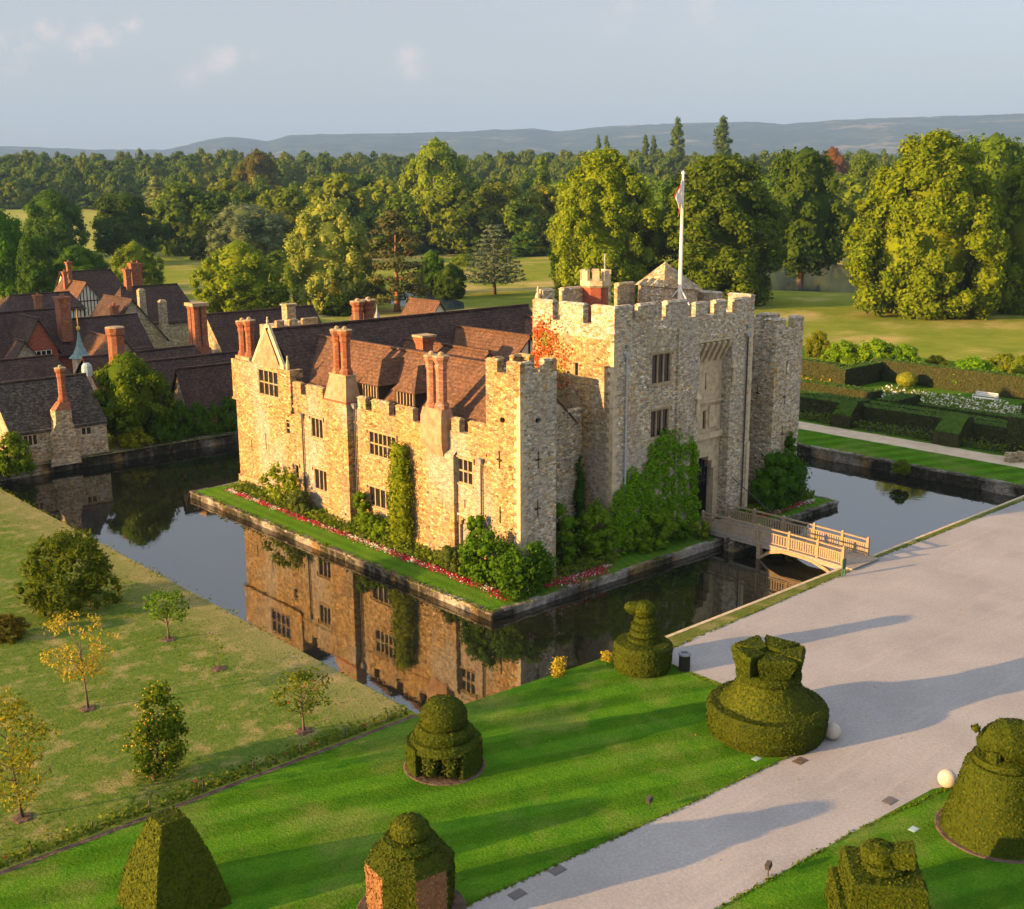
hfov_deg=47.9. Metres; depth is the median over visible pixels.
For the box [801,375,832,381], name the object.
yellow flowers
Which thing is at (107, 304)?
house
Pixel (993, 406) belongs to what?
white flowers
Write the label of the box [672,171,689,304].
flagpole
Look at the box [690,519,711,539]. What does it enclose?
shrub
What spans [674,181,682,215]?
flag
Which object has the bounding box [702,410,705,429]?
window
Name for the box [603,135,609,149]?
poplar tree
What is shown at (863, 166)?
tree
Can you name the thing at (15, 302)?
house
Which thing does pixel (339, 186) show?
wood tree
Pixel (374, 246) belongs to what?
tree
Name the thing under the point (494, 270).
conifer tree
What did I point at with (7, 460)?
shrub
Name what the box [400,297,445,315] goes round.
house
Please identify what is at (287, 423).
window
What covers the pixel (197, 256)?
tree
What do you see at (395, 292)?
pine tree
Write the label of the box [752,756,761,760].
inspection plate
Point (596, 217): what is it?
chestnut tree
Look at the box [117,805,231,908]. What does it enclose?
topiary
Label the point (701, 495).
gate door
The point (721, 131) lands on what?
poplar tree
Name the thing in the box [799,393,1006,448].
hedge
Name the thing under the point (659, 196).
wood tree
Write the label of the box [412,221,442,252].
wood tree
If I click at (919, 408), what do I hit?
hedge
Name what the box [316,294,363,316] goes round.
shrub
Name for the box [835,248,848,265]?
tree
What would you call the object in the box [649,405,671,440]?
window
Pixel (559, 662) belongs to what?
yellow shrub
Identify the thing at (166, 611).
orchard tree
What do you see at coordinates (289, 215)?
wood tree
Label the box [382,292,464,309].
lake
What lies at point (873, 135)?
hills
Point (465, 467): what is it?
window
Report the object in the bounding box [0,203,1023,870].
ground
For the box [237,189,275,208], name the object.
wood tree
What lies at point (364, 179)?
wood tree
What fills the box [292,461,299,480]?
window
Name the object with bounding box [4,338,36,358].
house
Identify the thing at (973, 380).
hedge
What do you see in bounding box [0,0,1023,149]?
sky
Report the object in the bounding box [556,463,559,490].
window
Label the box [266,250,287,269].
tree
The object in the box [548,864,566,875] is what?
drain cover
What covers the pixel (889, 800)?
drain cover
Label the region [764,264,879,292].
lake
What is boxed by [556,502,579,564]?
wall shrub
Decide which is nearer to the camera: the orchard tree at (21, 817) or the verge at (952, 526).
the orchard tree at (21, 817)
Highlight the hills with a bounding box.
[0,114,1023,160]
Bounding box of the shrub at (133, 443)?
[116,425,155,448]
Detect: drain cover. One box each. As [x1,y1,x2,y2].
[507,888,527,899]
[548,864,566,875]
[792,757,807,764]
[881,796,897,805]
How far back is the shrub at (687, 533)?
79.55 m
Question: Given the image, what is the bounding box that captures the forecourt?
[467,501,1023,908]
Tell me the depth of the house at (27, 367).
116.71 m
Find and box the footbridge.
[698,502,878,571]
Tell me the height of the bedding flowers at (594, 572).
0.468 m
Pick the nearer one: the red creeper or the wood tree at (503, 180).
the red creeper
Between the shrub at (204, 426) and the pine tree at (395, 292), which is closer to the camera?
the shrub at (204, 426)
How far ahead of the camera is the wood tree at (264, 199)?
414.37 m
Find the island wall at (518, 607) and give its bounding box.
[189,481,838,621]
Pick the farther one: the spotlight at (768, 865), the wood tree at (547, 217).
the wood tree at (547, 217)
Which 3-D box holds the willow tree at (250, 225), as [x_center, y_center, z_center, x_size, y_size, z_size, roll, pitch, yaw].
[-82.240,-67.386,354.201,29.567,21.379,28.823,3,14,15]
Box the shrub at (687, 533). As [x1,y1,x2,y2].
[673,522,694,540]
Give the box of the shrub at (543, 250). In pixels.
[491,241,551,256]
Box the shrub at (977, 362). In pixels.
[952,356,1002,384]
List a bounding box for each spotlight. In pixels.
[645,795,652,808]
[764,860,772,875]
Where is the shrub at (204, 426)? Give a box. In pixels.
[183,402,213,437]
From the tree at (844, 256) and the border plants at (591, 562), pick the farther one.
the tree at (844, 256)
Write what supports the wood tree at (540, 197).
on the ground at (836, 317)
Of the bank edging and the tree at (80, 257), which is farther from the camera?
the tree at (80, 257)
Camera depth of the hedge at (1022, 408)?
120.94 m
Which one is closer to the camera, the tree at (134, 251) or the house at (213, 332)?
the house at (213, 332)
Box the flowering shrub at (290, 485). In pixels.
[257,461,303,504]
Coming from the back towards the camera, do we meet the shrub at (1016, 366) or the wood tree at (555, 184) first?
the wood tree at (555, 184)
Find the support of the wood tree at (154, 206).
on the ground at (836, 317)
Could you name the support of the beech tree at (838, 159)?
on the ground at (836, 317)
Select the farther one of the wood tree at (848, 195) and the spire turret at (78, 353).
the wood tree at (848, 195)
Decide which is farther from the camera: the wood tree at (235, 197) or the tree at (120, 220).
the wood tree at (235, 197)
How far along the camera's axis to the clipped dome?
137.61 m
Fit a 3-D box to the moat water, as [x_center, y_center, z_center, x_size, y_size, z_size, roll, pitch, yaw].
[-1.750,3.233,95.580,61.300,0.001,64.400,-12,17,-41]
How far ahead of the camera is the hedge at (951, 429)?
108.23 m
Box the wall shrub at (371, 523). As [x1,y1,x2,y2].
[350,490,392,543]
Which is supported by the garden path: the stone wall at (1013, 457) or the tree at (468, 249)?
the stone wall at (1013, 457)
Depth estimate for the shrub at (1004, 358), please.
147.73 m
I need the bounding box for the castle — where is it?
[231,254,803,583]
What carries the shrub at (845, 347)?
on the garden ground at (880, 384)
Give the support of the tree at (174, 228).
on the ground at (836, 317)
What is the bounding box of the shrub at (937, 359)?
[924,355,953,365]
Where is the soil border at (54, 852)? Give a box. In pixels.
[0,714,416,874]
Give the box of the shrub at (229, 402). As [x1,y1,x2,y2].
[217,396,237,431]
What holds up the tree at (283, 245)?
on the ground at (836, 317)
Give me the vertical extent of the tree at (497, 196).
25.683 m
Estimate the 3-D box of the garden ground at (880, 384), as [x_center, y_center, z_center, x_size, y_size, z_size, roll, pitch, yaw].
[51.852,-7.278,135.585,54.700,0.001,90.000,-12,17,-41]
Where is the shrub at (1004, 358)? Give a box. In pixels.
[985,353,1016,371]
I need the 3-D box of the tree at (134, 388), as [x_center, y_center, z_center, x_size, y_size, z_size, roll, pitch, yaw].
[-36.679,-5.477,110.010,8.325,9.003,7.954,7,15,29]
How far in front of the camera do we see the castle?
79.97 m
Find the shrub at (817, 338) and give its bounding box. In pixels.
[803,330,832,356]
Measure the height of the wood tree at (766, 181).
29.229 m
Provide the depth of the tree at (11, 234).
238.89 m
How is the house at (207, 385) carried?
on the ground at (836, 317)
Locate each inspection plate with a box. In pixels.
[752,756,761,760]
[908,826,919,831]
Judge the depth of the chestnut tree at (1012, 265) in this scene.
214.88 m
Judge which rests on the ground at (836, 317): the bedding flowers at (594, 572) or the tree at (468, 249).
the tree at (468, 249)
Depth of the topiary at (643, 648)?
57.78 m
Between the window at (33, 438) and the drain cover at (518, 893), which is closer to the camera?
the drain cover at (518, 893)
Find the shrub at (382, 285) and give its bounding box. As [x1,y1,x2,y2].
[363,276,385,294]
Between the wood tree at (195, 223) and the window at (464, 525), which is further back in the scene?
the wood tree at (195, 223)
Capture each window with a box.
[23,434,39,447]
[35,349,51,354]
[81,426,93,436]
[258,368,278,399]
[285,421,290,436]
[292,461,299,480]
[308,414,323,441]
[311,465,326,493]
[365,428,396,461]
[366,482,390,512]
[454,454,474,487]
[462,519,468,545]
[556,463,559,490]
[574,361,578,376]
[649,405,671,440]
[650,349,674,386]
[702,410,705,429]
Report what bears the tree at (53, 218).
on the ground at (836, 317)
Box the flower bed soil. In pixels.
[225,487,761,592]
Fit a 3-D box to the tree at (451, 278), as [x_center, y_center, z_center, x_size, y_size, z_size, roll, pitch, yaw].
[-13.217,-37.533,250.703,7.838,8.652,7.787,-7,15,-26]
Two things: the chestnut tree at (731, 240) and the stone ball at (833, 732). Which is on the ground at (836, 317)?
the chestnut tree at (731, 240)
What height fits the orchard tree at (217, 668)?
1.760 m
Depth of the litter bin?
58.16 m
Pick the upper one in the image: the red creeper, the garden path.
the red creeper
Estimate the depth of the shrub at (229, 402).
114.99 m
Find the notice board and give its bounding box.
[841,558,845,576]
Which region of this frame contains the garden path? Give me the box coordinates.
[798,421,1023,467]
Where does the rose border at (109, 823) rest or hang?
on the orchard lawn at (222, 741)
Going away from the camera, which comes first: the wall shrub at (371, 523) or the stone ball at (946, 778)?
the stone ball at (946, 778)
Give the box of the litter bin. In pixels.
[678,651,690,671]
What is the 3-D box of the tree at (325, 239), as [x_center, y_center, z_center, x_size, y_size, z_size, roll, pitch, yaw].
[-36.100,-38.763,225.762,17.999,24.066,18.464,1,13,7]
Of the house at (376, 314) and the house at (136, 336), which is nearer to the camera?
the house at (376, 314)
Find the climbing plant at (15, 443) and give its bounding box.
[0,431,36,477]
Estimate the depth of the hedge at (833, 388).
132.78 m
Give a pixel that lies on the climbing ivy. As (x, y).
(626, 502)
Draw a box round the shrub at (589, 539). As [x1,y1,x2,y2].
[573,497,680,559]
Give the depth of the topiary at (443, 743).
47.70 m
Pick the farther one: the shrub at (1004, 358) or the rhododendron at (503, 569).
the shrub at (1004, 358)
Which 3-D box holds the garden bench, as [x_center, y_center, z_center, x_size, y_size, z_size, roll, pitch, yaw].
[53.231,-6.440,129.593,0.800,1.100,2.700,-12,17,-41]
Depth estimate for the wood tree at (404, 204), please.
408.49 m
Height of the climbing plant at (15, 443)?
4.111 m
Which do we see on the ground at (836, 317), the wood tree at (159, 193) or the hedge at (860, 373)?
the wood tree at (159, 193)
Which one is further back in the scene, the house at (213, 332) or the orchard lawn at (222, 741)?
the house at (213, 332)
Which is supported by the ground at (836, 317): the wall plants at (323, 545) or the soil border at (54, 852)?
the soil border at (54, 852)
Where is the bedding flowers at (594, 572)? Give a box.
[553,566,608,587]
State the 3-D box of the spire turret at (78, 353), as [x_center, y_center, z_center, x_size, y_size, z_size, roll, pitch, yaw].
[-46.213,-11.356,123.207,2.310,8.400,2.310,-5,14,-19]
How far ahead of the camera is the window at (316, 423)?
85.77 m
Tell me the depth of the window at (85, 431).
105.13 m
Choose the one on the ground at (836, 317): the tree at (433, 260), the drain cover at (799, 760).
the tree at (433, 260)
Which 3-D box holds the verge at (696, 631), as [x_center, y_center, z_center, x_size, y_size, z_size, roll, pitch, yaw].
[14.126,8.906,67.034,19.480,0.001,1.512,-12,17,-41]
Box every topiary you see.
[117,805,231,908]
[356,812,466,908]
[403,694,485,785]
[612,599,673,678]
[706,634,829,757]
[824,837,931,908]
[934,717,1023,863]
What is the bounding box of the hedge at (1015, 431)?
[1005,412,1023,451]
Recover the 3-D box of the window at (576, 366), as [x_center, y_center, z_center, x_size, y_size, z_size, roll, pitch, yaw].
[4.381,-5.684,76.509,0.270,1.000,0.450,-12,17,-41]
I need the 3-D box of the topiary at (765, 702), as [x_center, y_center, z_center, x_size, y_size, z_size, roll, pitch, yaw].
[11.444,10.556,51.471,5.463,4.126,5.479,-12,17,-41]
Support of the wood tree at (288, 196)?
on the ground at (836, 317)
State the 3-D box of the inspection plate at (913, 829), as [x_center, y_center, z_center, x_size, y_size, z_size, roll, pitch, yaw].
[15.323,14.291,43.955,0.400,0.030,0.280,-12,17,-41]
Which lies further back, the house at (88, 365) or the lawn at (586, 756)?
the house at (88, 365)
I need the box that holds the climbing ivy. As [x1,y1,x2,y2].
[608,428,701,555]
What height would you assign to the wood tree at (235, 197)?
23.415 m
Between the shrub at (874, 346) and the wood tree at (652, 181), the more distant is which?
the wood tree at (652, 181)
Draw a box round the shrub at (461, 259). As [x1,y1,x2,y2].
[447,254,480,266]
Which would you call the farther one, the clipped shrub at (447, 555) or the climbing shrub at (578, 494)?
the climbing shrub at (578, 494)
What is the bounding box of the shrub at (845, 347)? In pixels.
[819,339,859,364]
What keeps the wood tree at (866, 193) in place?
on the ground at (836, 317)
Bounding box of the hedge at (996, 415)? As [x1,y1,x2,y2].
[915,402,1011,419]
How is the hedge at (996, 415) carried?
on the garden ground at (880, 384)
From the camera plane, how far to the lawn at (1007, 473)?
103.97 m
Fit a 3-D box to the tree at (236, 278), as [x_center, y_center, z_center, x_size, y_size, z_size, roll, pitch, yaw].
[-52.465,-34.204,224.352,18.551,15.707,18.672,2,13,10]
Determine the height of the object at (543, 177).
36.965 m
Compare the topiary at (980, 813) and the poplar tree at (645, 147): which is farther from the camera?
the poplar tree at (645, 147)
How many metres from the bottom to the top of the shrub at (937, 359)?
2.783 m
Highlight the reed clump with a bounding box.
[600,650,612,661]
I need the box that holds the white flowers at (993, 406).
[876,384,1020,414]
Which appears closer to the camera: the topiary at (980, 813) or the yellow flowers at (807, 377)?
the topiary at (980, 813)
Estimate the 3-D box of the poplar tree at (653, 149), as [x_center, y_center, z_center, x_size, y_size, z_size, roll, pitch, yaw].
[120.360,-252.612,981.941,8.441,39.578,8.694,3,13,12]
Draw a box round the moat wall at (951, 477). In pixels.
[0,431,1023,496]
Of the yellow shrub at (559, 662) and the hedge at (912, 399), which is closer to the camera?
the yellow shrub at (559, 662)
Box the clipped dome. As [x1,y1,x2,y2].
[896,372,917,386]
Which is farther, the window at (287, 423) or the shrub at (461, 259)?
the shrub at (461, 259)
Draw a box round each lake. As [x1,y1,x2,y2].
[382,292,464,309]
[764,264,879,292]
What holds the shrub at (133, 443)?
on the ground at (836, 317)
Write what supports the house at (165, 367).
on the ground at (836, 317)
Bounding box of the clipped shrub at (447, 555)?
[435,542,462,572]
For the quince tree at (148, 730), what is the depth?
47.65 m
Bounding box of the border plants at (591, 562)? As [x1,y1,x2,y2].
[226,479,816,588]
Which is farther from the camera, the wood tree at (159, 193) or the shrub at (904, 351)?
the wood tree at (159, 193)
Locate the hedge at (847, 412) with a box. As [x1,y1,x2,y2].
[829,398,863,428]
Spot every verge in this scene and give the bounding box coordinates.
[665,569,846,647]
[874,497,1023,556]
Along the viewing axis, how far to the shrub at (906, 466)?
98.14 m
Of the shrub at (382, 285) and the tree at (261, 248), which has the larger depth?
the tree at (261, 248)
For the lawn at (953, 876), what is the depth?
41.10 m
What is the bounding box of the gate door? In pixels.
[695,458,705,514]
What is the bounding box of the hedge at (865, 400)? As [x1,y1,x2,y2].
[851,397,869,402]
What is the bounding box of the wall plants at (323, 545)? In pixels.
[193,492,793,612]
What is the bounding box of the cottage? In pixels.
[0,365,108,466]
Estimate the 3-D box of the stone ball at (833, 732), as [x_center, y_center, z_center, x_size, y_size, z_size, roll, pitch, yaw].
[14.210,12.265,51.083,0.768,0.760,0.768,-12,17,-41]
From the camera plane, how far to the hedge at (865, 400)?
122.63 m
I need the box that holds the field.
[0,208,144,250]
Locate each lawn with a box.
[0,489,409,864]
[0,655,784,908]
[197,483,833,610]
[718,787,1023,908]
[798,428,1023,484]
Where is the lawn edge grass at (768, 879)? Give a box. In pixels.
[465,499,1023,908]
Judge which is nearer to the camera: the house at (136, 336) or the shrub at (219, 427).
the shrub at (219, 427)
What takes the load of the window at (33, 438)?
in the cottage
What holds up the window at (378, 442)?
in the castle
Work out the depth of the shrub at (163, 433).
110.29 m
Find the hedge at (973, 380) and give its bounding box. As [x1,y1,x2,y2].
[873,357,1023,399]
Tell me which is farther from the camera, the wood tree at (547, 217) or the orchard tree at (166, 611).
the wood tree at (547, 217)
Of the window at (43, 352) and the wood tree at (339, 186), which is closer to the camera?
the window at (43, 352)
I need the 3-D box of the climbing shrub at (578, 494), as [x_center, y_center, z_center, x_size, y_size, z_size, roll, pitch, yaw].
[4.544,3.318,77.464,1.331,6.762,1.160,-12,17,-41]
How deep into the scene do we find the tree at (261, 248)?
346.37 m
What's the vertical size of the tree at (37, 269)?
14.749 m
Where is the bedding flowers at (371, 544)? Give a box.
[224,487,816,600]
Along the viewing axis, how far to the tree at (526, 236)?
393.83 m
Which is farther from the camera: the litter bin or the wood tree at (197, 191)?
the wood tree at (197, 191)
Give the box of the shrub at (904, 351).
[882,343,925,362]
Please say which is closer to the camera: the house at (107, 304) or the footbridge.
the footbridge
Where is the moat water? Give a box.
[0,442,1016,713]
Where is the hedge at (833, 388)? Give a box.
[800,378,882,399]
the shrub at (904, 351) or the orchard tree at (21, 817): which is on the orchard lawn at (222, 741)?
the orchard tree at (21, 817)
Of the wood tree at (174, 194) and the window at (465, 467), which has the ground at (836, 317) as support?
the wood tree at (174, 194)
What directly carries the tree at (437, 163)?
on the ground at (836, 317)
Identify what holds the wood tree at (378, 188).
on the ground at (836, 317)
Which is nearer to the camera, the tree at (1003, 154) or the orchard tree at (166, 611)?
the orchard tree at (166, 611)
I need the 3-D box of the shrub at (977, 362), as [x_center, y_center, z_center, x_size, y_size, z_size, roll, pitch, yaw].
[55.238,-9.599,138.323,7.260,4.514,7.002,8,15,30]
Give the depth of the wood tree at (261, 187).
577.54 m
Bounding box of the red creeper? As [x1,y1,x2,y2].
[531,315,580,401]
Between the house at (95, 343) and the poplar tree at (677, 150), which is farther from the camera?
the poplar tree at (677, 150)
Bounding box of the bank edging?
[665,495,1023,637]
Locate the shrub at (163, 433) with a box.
[144,411,178,444]
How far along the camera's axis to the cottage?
103.48 m
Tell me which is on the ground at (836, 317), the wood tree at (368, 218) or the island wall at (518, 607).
the wood tree at (368, 218)
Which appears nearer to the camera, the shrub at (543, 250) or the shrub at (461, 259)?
the shrub at (461, 259)
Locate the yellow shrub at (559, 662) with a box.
[549,656,567,677]
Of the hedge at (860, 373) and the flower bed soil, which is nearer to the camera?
the flower bed soil
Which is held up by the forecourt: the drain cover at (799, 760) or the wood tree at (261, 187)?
the drain cover at (799, 760)
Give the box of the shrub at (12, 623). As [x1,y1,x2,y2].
[0,613,31,644]
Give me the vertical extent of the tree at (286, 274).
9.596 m
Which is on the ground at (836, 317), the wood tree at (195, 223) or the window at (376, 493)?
the wood tree at (195, 223)
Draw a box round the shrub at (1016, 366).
[1007,354,1023,374]
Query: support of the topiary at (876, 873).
on the lawn at (953, 876)
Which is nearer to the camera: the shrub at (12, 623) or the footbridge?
the shrub at (12, 623)
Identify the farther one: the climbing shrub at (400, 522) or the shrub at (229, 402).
the shrub at (229, 402)
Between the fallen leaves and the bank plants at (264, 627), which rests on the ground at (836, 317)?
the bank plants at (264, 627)
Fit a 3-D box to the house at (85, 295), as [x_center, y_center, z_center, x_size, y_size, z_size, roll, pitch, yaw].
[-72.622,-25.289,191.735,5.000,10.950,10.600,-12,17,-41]
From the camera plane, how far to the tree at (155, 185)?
642.44 m
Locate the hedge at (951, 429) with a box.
[931,412,974,447]
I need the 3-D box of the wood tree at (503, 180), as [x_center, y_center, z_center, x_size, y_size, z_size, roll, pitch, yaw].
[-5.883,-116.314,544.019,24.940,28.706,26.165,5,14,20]
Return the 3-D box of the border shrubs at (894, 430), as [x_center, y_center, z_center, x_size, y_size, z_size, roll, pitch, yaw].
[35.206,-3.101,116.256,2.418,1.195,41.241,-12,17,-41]
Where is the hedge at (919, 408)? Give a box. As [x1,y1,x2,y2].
[800,390,1007,423]
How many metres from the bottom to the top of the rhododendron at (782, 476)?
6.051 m
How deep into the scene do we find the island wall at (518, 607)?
76.32 m
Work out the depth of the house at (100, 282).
199.43 m
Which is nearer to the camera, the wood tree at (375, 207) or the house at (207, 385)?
the house at (207, 385)
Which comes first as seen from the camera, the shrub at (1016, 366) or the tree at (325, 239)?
the shrub at (1016, 366)
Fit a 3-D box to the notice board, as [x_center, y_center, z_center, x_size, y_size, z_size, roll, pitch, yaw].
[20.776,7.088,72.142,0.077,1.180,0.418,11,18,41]
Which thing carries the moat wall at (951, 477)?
on the ground at (836, 317)
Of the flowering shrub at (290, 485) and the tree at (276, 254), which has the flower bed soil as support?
the flowering shrub at (290, 485)
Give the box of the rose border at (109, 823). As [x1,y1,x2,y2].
[0,703,411,867]
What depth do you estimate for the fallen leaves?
58.97 m
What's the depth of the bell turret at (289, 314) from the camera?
136.69 m
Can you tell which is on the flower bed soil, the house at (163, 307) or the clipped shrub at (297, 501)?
the clipped shrub at (297, 501)
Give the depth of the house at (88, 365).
119.17 m
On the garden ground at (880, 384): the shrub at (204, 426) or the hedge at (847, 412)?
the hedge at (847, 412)
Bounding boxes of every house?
[0,291,85,317]
[0,294,76,372]
[0,354,72,381]
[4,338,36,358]
[12,314,61,358]
[54,260,123,298]
[54,269,100,316]
[71,331,133,363]
[72,313,153,350]
[75,326,200,391]
[89,294,169,348]
[114,261,189,346]
[142,350,238,428]
[171,362,236,434]
[184,301,321,353]
[349,306,379,319]
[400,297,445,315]
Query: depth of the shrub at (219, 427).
114.13 m
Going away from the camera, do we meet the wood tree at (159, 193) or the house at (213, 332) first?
the house at (213, 332)
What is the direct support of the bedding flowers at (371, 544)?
on the flower bed soil
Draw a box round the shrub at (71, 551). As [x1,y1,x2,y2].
[8,526,124,620]
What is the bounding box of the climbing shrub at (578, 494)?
[572,455,586,547]
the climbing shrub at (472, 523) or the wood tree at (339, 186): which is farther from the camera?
the wood tree at (339, 186)
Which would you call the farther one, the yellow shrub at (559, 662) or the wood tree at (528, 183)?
the wood tree at (528, 183)
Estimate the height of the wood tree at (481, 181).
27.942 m
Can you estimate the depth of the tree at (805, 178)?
282.81 m
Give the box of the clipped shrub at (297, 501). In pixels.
[285,489,312,515]
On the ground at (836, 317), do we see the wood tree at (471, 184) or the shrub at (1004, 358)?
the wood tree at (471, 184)
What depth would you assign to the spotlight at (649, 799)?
45.32 m
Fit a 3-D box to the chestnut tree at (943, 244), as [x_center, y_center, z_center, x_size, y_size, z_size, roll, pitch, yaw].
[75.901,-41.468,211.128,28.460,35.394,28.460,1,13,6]
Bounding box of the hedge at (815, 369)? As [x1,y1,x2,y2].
[801,358,845,381]
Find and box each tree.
[0,208,24,299]
[0,687,61,823]
[15,234,65,294]
[21,187,90,261]
[40,610,118,712]
[53,244,112,279]
[89,192,169,257]
[93,350,176,441]
[108,240,165,285]
[122,680,190,781]
[142,175,166,206]
[142,587,189,642]
[146,189,164,218]
[147,182,209,255]
[151,183,184,210]
[156,180,205,223]
[165,196,197,245]
[186,238,207,259]
[187,213,222,254]
[188,238,290,312]
[190,189,241,222]
[204,200,295,265]
[205,176,248,202]
[206,191,244,215]
[210,638,226,671]
[233,148,282,189]
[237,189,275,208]
[249,183,271,192]
[251,185,307,225]
[255,241,276,263]
[262,186,313,239]
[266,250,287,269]
[269,205,298,239]
[270,663,332,735]
[277,242,289,261]
[282,194,375,314]
[283,252,301,288]
[300,175,332,197]
[308,172,373,227]
[342,187,381,236]
[350,212,378,253]
[351,171,386,196]
[358,175,403,213]
[359,209,432,311]
[368,236,393,258]
[372,193,433,253]
[388,202,420,250]
[399,136,468,204]
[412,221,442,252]
[416,249,444,293]
[417,179,493,254]
[432,262,468,298]
[459,175,482,192]
[461,181,525,250]
[464,224,528,294]
[464,236,488,255]
[474,177,492,185]
[487,177,518,188]
[489,198,545,251]
[507,230,540,256]
[519,177,534,205]
[520,184,558,245]
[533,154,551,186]
[536,213,553,251]
[544,146,667,305]
[551,177,568,189]
[595,134,601,149]
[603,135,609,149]
[632,175,668,205]
[641,133,649,157]
[644,152,791,306]
[650,135,657,173]
[650,179,674,211]
[669,116,685,169]
[713,115,732,159]
[753,173,776,213]
[759,146,859,280]
[824,145,850,176]
[826,172,872,244]
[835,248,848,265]
[837,153,877,213]
[841,128,1011,320]
[852,165,891,243]
[963,132,1023,226]
[992,155,1023,314]
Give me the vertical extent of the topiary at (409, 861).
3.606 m
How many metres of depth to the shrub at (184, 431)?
111.73 m
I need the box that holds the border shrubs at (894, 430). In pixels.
[799,408,1023,453]
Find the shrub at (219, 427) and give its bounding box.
[201,403,230,434]
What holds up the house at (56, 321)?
on the ground at (836, 317)
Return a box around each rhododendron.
[457,525,557,601]
[748,431,811,513]
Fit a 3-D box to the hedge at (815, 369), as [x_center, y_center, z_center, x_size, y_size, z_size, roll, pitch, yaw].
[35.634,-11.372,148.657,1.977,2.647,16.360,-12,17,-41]
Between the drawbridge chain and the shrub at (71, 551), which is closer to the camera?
the shrub at (71, 551)
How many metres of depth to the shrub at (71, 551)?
65.64 m
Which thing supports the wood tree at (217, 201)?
on the ground at (836, 317)
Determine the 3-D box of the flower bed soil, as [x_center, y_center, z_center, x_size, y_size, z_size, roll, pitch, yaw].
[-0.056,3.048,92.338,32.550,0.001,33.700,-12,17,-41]
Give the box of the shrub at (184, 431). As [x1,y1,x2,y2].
[167,400,196,440]
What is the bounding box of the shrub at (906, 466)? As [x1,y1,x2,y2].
[891,459,910,474]
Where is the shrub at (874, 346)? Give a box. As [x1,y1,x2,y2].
[848,337,894,362]
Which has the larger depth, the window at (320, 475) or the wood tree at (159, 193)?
the wood tree at (159, 193)
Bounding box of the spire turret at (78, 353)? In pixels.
[69,309,89,373]
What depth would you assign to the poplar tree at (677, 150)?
917.71 m
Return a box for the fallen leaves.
[668,543,1023,860]
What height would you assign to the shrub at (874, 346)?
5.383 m
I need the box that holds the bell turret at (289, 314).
[259,303,317,335]
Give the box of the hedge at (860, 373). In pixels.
[832,360,883,385]
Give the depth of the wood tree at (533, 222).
403.24 m
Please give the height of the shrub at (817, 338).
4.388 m
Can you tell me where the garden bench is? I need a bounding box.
[972,391,998,402]
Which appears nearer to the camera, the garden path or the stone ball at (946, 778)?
the stone ball at (946, 778)
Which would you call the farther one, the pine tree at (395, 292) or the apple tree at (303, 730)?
the pine tree at (395, 292)
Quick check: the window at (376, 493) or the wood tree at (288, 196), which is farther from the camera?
the wood tree at (288, 196)
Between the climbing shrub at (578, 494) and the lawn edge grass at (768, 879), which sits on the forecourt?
the lawn edge grass at (768, 879)
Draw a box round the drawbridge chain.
[732,477,770,512]
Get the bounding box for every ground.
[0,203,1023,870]
[799,346,1023,455]
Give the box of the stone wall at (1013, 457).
[1004,451,1023,462]
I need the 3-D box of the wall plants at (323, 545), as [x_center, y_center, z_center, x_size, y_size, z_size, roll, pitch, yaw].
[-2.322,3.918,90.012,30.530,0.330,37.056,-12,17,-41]
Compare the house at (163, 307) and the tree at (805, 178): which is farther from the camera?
the tree at (805, 178)
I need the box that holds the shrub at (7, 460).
[0,448,11,474]
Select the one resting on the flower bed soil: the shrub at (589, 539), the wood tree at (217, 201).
the shrub at (589, 539)
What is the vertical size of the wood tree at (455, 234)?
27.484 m
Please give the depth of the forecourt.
53.88 m
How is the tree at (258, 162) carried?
on the ground at (836, 317)
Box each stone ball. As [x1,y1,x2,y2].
[826,722,840,739]
[937,769,956,787]
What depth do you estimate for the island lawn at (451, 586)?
77.94 m
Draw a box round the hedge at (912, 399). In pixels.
[876,392,920,405]
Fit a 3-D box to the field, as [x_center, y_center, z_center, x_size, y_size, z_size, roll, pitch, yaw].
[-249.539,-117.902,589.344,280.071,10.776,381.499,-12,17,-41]
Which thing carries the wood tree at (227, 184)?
on the ground at (836, 317)
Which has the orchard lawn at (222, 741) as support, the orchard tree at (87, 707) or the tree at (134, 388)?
the orchard tree at (87, 707)
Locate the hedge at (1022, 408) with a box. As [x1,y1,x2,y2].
[1020,402,1023,412]
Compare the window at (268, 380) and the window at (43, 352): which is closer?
the window at (268, 380)
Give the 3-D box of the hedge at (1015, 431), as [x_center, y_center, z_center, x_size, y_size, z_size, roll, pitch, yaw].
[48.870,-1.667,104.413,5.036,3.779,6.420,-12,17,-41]
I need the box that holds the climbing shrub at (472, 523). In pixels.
[463,513,485,547]
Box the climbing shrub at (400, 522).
[383,440,417,547]
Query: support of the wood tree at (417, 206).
on the ground at (836, 317)
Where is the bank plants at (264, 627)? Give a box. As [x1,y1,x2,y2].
[0,431,1021,711]
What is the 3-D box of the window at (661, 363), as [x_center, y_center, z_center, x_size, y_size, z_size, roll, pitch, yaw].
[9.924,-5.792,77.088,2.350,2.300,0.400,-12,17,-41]

